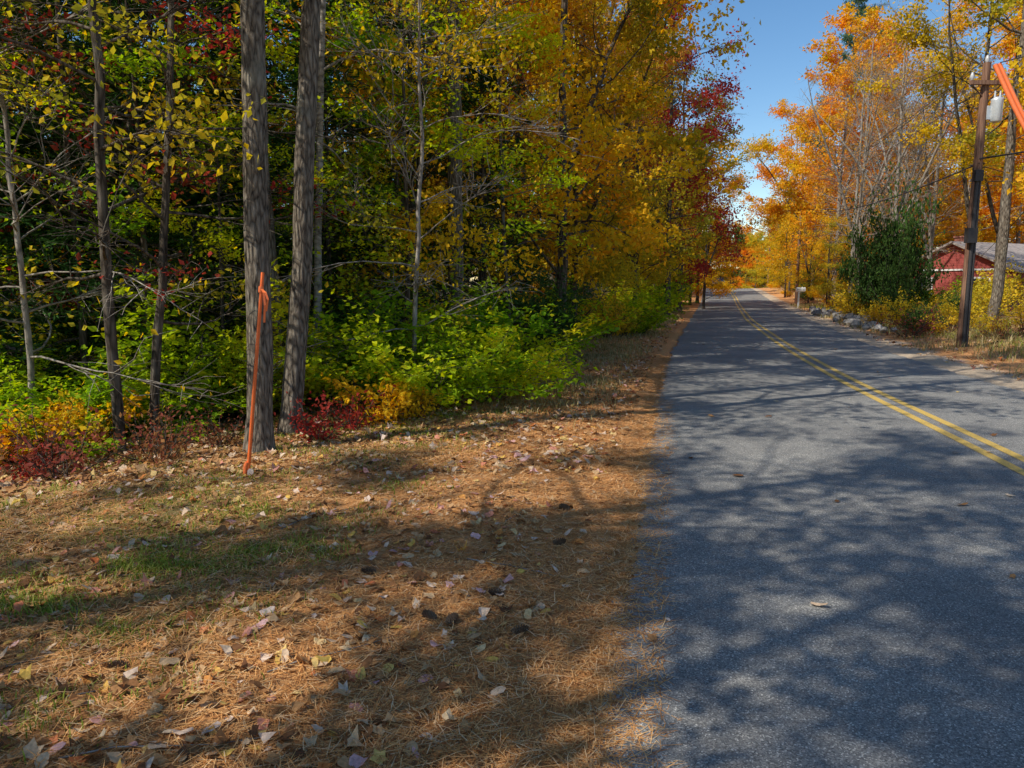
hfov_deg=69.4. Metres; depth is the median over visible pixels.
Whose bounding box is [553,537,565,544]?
pine cone
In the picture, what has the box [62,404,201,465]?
red shrub
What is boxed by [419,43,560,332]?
hemlock tree
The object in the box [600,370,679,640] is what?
fallen leaves
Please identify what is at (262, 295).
survey stake
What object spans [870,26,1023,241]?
maple tree
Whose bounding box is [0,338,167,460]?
beech shrub
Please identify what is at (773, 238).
maple tree
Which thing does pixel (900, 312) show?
olive shrub
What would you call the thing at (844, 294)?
olive shrub
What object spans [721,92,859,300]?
maple tree
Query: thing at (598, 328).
beech shrub
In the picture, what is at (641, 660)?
pine needles
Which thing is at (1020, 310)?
olive shrub
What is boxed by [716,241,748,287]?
distant tree
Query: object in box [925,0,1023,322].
oak tree
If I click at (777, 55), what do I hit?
sky
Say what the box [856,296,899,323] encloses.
olive shrub
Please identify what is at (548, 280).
evergreen shrub
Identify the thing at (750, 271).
distant tree
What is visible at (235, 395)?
beech shrub
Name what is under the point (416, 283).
maple sapling
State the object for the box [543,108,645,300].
hemlock tree
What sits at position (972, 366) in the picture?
fallen leaves
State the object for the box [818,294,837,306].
yellow shrub
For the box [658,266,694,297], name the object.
evergreen shrub
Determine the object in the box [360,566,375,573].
pine cone
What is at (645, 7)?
beech tree
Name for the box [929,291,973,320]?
olive shrub
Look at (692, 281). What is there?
beech shrub
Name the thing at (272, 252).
oak tree
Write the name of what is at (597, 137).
maple tree
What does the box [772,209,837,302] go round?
maple tree
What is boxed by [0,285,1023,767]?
ground
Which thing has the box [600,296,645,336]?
olive shrub
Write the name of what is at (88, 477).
fallen leaves
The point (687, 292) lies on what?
beech shrub
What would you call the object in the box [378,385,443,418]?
yellow shrub
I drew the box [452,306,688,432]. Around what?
grass
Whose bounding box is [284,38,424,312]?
hemlock tree
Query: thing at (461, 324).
olive shrub
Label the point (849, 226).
bare tree
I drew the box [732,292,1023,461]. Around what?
road centre line
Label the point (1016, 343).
roadside grass
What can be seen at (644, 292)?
beech shrub
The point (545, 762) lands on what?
pine needles
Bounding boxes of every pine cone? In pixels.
[107,660,129,671]
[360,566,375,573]
[422,609,436,620]
[445,612,458,623]
[488,587,504,596]
[511,624,528,634]
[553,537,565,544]
[559,503,569,509]
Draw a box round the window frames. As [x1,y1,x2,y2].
[915,268,1023,291]
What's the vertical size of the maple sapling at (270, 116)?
9.710 m
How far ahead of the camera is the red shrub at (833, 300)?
42.86 m
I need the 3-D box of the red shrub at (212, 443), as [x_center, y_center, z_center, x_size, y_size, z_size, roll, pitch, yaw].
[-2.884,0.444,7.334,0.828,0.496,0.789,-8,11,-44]
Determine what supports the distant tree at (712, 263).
on the ground at (934, 359)
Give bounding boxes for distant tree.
[700,238,723,287]
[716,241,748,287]
[717,224,752,287]
[723,221,755,283]
[727,246,759,287]
[738,234,765,286]
[739,232,772,287]
[740,241,772,285]
[744,232,775,287]
[923,170,959,254]
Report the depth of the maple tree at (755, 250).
94.24 m
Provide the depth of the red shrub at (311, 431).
7.59 m
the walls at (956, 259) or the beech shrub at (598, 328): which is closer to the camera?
the beech shrub at (598, 328)
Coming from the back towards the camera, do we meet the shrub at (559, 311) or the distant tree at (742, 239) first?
the distant tree at (742, 239)
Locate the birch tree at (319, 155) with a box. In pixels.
[116,0,541,402]
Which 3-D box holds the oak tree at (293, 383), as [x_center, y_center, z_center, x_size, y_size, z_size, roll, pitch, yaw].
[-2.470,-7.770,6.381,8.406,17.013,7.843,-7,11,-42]
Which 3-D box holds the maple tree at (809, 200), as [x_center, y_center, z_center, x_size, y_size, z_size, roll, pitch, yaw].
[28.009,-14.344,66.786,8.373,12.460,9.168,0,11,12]
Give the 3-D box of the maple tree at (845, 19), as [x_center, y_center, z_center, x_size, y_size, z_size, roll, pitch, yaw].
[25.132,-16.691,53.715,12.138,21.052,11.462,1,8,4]
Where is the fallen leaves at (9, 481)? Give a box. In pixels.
[0,316,684,486]
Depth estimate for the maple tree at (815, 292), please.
45.31 m
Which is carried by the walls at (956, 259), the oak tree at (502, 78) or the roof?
the roof
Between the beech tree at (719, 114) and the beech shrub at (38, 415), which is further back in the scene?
the beech tree at (719, 114)
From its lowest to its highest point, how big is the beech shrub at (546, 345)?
1.889 m
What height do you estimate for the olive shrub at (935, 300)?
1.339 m
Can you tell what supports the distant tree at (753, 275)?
on the ground at (934, 359)
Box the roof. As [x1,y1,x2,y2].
[917,241,1023,272]
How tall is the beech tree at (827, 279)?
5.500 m
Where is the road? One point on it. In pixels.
(903, 647)
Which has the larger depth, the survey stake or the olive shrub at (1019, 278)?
the olive shrub at (1019, 278)
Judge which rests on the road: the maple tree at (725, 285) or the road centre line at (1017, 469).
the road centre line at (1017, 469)
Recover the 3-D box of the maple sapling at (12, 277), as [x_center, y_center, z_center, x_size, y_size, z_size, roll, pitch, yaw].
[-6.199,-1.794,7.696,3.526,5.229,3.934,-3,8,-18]
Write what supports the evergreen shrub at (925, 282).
on the ground at (934, 359)
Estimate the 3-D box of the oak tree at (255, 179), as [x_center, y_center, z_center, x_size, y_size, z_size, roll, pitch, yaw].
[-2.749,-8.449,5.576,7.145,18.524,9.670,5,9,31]
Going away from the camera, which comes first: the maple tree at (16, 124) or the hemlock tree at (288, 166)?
the hemlock tree at (288, 166)
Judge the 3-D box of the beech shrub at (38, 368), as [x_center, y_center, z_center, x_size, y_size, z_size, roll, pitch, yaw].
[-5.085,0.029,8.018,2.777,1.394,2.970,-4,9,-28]
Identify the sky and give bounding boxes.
[4,0,1023,282]
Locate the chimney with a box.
[953,236,963,241]
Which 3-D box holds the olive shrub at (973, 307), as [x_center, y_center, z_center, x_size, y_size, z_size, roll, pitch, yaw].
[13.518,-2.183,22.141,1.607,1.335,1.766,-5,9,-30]
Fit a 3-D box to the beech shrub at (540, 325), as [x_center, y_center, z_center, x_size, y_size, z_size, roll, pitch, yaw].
[-1.297,-0.799,11.058,4.290,1.944,4.551,-4,9,-28]
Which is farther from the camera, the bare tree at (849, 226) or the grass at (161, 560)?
the bare tree at (849, 226)
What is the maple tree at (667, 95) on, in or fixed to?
on the ground at (934, 359)
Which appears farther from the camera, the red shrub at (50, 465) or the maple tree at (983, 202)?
the maple tree at (983, 202)
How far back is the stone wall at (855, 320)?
28.71 m
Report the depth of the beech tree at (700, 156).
35.94 m
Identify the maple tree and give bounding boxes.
[1,40,63,318]
[20,13,143,322]
[276,0,543,326]
[335,0,658,301]
[422,0,752,350]
[542,21,700,305]
[571,0,758,317]
[628,33,752,310]
[660,164,751,308]
[668,118,753,303]
[672,151,759,304]
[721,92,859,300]
[736,98,839,289]
[744,4,944,296]
[748,196,785,283]
[751,205,822,296]
[755,201,810,290]
[761,190,801,286]
[772,160,854,293]
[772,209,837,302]
[779,1,957,290]
[789,214,854,303]
[801,140,905,291]
[849,0,1023,302]
[868,0,1023,254]
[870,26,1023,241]
[924,87,1023,246]
[942,50,1023,243]
[978,148,1023,243]
[979,146,1023,242]
[989,24,1023,191]
[990,20,1023,194]
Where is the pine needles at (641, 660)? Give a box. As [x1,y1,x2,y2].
[559,399,687,767]
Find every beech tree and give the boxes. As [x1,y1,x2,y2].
[349,0,652,289]
[487,0,760,336]
[499,18,692,301]
[512,95,571,287]
[529,42,724,324]
[607,116,753,294]
[617,64,753,275]
[754,225,781,280]
[758,191,801,288]
[799,214,863,303]
[877,91,998,253]
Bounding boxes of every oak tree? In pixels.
[174,0,211,337]
[231,0,279,453]
[265,0,591,275]
[266,81,284,411]
[276,0,320,434]
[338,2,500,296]
[385,0,615,301]
[441,46,537,311]
[447,0,464,335]
[477,0,712,316]
[499,0,717,289]
[507,8,678,295]
[596,0,705,293]
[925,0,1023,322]
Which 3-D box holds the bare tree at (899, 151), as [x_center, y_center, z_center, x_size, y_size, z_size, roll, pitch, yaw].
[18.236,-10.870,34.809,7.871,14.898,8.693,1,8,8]
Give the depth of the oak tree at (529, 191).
34.16 m
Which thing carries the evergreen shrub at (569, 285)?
on the ground at (934, 359)
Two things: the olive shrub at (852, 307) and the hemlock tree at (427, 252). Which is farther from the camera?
the olive shrub at (852, 307)
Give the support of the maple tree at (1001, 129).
on the ground at (934, 359)
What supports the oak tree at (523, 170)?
on the ground at (934, 359)
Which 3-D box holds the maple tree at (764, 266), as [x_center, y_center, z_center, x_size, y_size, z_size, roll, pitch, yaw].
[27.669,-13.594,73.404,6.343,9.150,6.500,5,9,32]
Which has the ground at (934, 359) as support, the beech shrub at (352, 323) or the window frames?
the beech shrub at (352, 323)
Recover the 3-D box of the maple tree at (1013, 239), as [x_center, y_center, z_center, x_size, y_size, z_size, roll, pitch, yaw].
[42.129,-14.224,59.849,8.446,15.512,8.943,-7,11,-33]
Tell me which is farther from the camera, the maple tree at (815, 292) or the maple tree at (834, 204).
the maple tree at (834, 204)
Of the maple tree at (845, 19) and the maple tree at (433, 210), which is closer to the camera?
the maple tree at (433, 210)
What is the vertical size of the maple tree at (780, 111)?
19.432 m
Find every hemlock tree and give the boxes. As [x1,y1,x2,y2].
[0,0,128,404]
[0,0,186,371]
[0,0,207,380]
[0,0,224,363]
[0,0,244,418]
[0,0,312,400]
[34,37,170,357]
[51,0,425,370]
[150,0,323,363]
[156,5,286,312]
[157,64,290,335]
[204,0,391,330]
[276,0,478,331]
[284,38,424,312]
[326,31,399,320]
[381,101,441,302]
[382,0,514,321]
[388,154,447,322]
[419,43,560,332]
[477,129,546,304]
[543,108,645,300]
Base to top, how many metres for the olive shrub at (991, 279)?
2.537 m
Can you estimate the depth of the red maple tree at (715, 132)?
38.55 m
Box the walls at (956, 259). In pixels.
[916,245,1023,311]
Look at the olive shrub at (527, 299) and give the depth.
15.20 m
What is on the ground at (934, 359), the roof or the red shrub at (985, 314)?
the red shrub at (985, 314)
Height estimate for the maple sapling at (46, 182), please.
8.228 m
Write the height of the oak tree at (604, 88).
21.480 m
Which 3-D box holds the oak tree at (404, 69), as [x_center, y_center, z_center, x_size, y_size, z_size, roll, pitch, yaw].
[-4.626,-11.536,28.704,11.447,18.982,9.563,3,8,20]
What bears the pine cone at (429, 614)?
on the ground at (934, 359)
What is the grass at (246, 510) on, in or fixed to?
on the ground at (934, 359)
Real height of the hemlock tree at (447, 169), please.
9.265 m
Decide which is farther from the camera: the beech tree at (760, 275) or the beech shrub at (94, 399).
the beech tree at (760, 275)
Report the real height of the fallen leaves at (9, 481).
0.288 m
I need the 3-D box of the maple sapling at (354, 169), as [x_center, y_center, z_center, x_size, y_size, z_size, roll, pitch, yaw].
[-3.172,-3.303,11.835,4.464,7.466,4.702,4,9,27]
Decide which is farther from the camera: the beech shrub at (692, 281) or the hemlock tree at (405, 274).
the beech shrub at (692, 281)
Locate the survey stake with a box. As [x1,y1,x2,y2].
[243,272,268,474]
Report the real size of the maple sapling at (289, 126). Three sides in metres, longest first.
10.987 x 5.878 x 4.896 m
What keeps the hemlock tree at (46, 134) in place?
on the ground at (934, 359)
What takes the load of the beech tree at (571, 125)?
on the ground at (934, 359)
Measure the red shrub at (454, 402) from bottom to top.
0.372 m
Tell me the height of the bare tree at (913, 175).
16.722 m
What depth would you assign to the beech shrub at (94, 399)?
7.70 m
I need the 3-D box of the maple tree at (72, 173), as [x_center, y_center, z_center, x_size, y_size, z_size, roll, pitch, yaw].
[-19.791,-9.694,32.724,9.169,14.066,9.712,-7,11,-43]
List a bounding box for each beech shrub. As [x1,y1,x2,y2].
[0,333,181,444]
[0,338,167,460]
[0,341,230,445]
[14,257,340,420]
[66,315,320,431]
[146,325,351,418]
[273,300,488,407]
[275,280,584,409]
[282,284,455,398]
[306,319,372,397]
[310,265,619,384]
[378,269,610,382]
[389,299,600,401]
[473,267,661,355]
[577,294,655,333]
[578,275,689,333]
[588,294,681,333]
[594,277,668,311]
[604,270,700,311]
[676,270,700,295]
[683,294,700,304]
[906,275,982,312]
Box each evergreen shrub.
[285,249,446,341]
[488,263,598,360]
[513,262,608,319]
[530,261,620,308]
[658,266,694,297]
[793,278,810,293]
[800,283,813,301]
[835,191,919,317]
[851,238,938,320]
[853,161,943,316]
[857,207,953,307]
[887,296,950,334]
[934,285,986,313]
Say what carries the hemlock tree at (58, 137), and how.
on the ground at (934, 359)
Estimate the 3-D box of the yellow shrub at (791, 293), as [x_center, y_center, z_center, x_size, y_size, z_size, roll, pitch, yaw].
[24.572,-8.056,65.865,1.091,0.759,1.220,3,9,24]
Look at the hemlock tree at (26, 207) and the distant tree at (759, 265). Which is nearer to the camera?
the hemlock tree at (26, 207)
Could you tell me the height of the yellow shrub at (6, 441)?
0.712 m
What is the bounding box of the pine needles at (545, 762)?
[0,444,657,767]
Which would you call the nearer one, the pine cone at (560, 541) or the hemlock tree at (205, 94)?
the pine cone at (560, 541)
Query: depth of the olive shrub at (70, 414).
7.04 m
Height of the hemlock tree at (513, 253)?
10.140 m
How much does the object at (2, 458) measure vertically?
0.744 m
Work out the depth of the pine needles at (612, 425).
7.71 m
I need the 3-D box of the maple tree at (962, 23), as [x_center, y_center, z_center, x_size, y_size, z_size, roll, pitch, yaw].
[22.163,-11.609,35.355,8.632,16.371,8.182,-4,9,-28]
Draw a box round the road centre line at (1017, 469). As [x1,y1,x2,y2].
[730,292,1023,475]
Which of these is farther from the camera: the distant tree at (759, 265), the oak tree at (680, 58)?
the distant tree at (759, 265)
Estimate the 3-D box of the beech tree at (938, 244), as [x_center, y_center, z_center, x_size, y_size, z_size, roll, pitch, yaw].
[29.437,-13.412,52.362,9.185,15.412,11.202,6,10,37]
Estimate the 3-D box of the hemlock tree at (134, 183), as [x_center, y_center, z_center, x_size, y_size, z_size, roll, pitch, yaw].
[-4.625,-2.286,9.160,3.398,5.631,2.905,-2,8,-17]
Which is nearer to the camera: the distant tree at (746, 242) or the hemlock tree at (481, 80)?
the hemlock tree at (481, 80)
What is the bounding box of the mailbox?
[796,287,805,307]
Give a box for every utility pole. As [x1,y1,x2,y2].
[792,176,810,302]
[956,55,1023,346]
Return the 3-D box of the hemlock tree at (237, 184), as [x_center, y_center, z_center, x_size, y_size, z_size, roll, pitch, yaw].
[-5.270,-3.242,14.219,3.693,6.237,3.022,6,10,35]
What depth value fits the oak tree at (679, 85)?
22.34 m
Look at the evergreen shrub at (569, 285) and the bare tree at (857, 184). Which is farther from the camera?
the bare tree at (857, 184)
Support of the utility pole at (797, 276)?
on the ground at (934, 359)
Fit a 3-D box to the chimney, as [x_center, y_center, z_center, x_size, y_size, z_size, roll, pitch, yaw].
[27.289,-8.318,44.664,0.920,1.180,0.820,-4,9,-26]
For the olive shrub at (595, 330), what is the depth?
20.43 m
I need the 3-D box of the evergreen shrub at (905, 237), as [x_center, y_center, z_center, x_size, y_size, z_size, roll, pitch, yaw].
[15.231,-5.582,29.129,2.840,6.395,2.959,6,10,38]
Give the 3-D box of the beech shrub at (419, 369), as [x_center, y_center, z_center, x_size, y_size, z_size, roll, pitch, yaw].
[-0.876,-0.474,9.444,3.638,1.707,3.401,5,9,32]
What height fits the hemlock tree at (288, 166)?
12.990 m
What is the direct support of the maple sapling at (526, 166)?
on the ground at (934, 359)
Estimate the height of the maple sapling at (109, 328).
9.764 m
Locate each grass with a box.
[0,407,551,767]
[0,529,365,661]
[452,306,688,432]
[788,303,1023,377]
[802,303,1023,358]
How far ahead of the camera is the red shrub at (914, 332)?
20.72 m
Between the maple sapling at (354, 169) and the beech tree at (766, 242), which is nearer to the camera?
the maple sapling at (354, 169)
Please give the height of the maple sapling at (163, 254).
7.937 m
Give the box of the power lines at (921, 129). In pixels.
[774,54,1023,270]
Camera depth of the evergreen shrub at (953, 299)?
27.23 m
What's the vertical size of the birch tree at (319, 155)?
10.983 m
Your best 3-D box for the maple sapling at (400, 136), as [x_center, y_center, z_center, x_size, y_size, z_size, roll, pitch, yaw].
[-2.777,-5.835,17.666,4.403,10.327,4.650,-5,9,-33]
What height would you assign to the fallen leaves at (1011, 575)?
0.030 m
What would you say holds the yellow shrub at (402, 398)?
on the ground at (934, 359)
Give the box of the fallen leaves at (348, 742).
[0,405,633,767]
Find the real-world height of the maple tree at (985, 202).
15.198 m
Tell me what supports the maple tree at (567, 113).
on the ground at (934, 359)
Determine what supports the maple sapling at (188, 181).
on the ground at (934, 359)
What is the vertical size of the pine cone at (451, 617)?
0.052 m
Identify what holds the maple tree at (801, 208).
on the ground at (934, 359)
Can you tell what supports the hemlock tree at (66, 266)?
on the ground at (934, 359)
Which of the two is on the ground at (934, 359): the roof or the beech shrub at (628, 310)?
the beech shrub at (628, 310)
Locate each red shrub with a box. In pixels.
[0,396,158,481]
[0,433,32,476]
[0,436,70,480]
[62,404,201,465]
[73,398,218,456]
[183,400,276,447]
[273,391,356,442]
[310,384,395,431]
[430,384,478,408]
[825,293,839,306]
[876,302,949,338]
[926,312,973,333]
[969,317,1023,338]
[971,306,1010,323]
[995,316,1023,335]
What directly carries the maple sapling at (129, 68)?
on the ground at (934, 359)
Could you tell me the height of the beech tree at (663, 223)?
16.145 m
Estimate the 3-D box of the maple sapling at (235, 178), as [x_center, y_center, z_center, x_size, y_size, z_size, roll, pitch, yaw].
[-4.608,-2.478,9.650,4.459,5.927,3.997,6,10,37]
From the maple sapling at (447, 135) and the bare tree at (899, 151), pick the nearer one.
the maple sapling at (447, 135)
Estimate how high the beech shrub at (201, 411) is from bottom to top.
1.400 m
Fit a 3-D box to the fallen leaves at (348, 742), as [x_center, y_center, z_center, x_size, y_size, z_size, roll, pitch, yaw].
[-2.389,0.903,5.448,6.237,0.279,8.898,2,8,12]
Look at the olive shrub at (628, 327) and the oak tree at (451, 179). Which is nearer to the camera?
the oak tree at (451, 179)
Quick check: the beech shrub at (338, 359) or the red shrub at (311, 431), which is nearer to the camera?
the red shrub at (311, 431)
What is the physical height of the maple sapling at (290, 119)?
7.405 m
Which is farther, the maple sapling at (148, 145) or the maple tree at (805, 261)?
the maple tree at (805, 261)
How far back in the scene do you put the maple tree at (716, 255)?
49.59 m
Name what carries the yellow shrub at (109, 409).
on the ground at (934, 359)
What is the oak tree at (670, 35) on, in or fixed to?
on the ground at (934, 359)
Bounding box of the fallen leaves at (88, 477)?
[0,391,359,516]
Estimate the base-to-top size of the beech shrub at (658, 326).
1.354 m
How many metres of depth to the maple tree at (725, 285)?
43.96 m
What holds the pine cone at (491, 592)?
on the ground at (934, 359)
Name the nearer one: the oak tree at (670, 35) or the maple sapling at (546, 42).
the maple sapling at (546, 42)
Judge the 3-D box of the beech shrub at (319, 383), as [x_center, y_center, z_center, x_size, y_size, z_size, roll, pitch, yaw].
[-1.645,-0.414,9.666,3.124,1.568,3.341,-4,9,-28]
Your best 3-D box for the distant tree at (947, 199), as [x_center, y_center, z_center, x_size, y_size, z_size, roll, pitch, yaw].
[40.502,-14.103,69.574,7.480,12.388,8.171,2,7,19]
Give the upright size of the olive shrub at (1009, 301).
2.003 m
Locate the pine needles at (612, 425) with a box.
[268,355,672,476]
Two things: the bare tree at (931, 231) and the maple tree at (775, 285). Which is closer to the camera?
the bare tree at (931, 231)
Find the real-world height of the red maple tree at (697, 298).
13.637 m
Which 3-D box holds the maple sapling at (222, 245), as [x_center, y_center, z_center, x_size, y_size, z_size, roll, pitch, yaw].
[-3.438,-1.561,9.050,2.821,4.184,3.147,-3,8,-19]
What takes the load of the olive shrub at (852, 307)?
on the ground at (934, 359)
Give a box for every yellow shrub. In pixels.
[0,397,84,465]
[29,389,149,451]
[321,367,420,427]
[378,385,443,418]
[782,291,793,296]
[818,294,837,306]
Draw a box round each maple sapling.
[0,0,243,402]
[0,0,244,412]
[0,0,289,454]
[0,0,357,416]
[0,0,372,395]
[0,0,417,442]
[0,1,95,430]
[0,4,88,392]
[59,2,216,315]
[109,76,343,418]
[122,2,342,266]
[142,3,346,279]
[204,0,436,328]
[204,0,611,386]
[211,0,479,345]
[232,0,593,343]
[329,3,496,317]
[337,7,541,327]
[351,0,592,332]
[440,2,555,281]
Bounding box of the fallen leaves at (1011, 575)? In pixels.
[681,348,1015,605]
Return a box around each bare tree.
[775,21,956,305]
[800,0,989,243]
[801,44,942,306]
[819,32,1000,241]
[848,13,1007,292]
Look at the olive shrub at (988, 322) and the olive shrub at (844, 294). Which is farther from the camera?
the olive shrub at (844, 294)
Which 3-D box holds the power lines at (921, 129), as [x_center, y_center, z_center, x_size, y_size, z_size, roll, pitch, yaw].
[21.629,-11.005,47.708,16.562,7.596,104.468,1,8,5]
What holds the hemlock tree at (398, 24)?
on the ground at (934, 359)
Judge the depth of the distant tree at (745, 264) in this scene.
154.21 m
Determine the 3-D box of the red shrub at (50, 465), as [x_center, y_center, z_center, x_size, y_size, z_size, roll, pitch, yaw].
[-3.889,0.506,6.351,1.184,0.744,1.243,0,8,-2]
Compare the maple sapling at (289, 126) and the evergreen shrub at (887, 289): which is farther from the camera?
the evergreen shrub at (887, 289)
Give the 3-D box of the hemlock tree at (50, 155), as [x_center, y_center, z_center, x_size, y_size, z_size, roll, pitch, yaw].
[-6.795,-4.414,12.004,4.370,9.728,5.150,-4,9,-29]
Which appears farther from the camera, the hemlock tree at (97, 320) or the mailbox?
the mailbox
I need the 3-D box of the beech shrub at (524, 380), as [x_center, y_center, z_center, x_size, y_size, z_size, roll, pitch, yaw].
[-0.262,-0.477,10.361,3.156,1.481,2.950,-4,9,-24]
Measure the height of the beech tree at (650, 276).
9.777 m
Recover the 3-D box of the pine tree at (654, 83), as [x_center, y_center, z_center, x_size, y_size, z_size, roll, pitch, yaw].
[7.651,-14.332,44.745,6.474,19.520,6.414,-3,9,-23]
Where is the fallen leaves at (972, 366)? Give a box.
[799,307,1023,379]
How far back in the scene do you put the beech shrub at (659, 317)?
22.22 m
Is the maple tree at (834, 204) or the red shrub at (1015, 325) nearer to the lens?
the red shrub at (1015, 325)
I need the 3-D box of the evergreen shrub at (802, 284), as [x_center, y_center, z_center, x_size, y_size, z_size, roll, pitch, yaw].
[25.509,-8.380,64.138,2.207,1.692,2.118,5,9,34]
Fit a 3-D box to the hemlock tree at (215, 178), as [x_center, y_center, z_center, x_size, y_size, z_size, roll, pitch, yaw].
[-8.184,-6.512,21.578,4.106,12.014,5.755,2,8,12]
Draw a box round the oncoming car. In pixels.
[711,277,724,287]
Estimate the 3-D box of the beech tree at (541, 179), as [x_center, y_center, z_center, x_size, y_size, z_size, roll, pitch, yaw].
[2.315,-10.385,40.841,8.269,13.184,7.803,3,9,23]
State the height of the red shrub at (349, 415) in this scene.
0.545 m
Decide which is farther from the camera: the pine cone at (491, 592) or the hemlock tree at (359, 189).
the hemlock tree at (359, 189)
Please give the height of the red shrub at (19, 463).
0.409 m
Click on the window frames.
(962, 270)
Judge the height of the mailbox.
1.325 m
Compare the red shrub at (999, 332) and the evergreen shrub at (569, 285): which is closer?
the red shrub at (999, 332)
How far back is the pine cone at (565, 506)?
5.18 m
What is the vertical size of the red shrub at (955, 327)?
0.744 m
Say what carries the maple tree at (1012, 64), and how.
on the ground at (934, 359)
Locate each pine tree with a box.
[619,0,705,279]
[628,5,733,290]
[802,0,886,291]
[850,29,941,241]
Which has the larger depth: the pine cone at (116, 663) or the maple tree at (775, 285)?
the maple tree at (775, 285)
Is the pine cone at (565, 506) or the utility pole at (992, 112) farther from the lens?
the utility pole at (992, 112)
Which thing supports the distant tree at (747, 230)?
on the ground at (934, 359)
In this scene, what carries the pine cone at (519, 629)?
on the ground at (934, 359)
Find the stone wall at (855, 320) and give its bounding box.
[809,306,896,332]
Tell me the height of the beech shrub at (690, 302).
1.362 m
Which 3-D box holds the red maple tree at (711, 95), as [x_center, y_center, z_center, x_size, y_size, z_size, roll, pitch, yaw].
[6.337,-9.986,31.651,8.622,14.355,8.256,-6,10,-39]
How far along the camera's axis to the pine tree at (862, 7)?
66.12 m
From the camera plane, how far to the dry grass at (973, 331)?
19.06 m
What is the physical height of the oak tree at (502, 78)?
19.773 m
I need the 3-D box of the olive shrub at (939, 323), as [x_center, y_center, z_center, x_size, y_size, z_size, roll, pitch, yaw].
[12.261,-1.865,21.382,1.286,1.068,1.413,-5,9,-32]
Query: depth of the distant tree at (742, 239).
158.91 m
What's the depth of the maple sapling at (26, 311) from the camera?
7.42 m
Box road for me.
[586,288,1023,767]
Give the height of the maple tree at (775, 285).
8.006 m
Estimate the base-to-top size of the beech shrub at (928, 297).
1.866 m
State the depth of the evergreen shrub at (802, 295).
56.40 m
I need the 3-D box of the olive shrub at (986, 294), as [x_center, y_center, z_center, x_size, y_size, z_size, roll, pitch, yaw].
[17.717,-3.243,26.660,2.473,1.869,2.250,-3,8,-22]
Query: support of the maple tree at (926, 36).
on the ground at (934, 359)
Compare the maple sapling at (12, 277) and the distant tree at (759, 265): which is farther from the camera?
the distant tree at (759, 265)
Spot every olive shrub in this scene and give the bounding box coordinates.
[3,384,119,458]
[387,294,502,389]
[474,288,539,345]
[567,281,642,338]
[579,314,603,339]
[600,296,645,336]
[825,282,873,315]
[827,283,871,313]
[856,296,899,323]
[879,286,931,327]
[914,301,957,335]
[927,284,959,315]
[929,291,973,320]
[937,290,990,328]
[950,260,1023,311]
[960,268,1015,315]
[970,304,1018,334]
[972,270,1023,316]
[973,256,1023,314]
[998,297,1023,327]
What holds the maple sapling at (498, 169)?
on the ground at (934, 359)

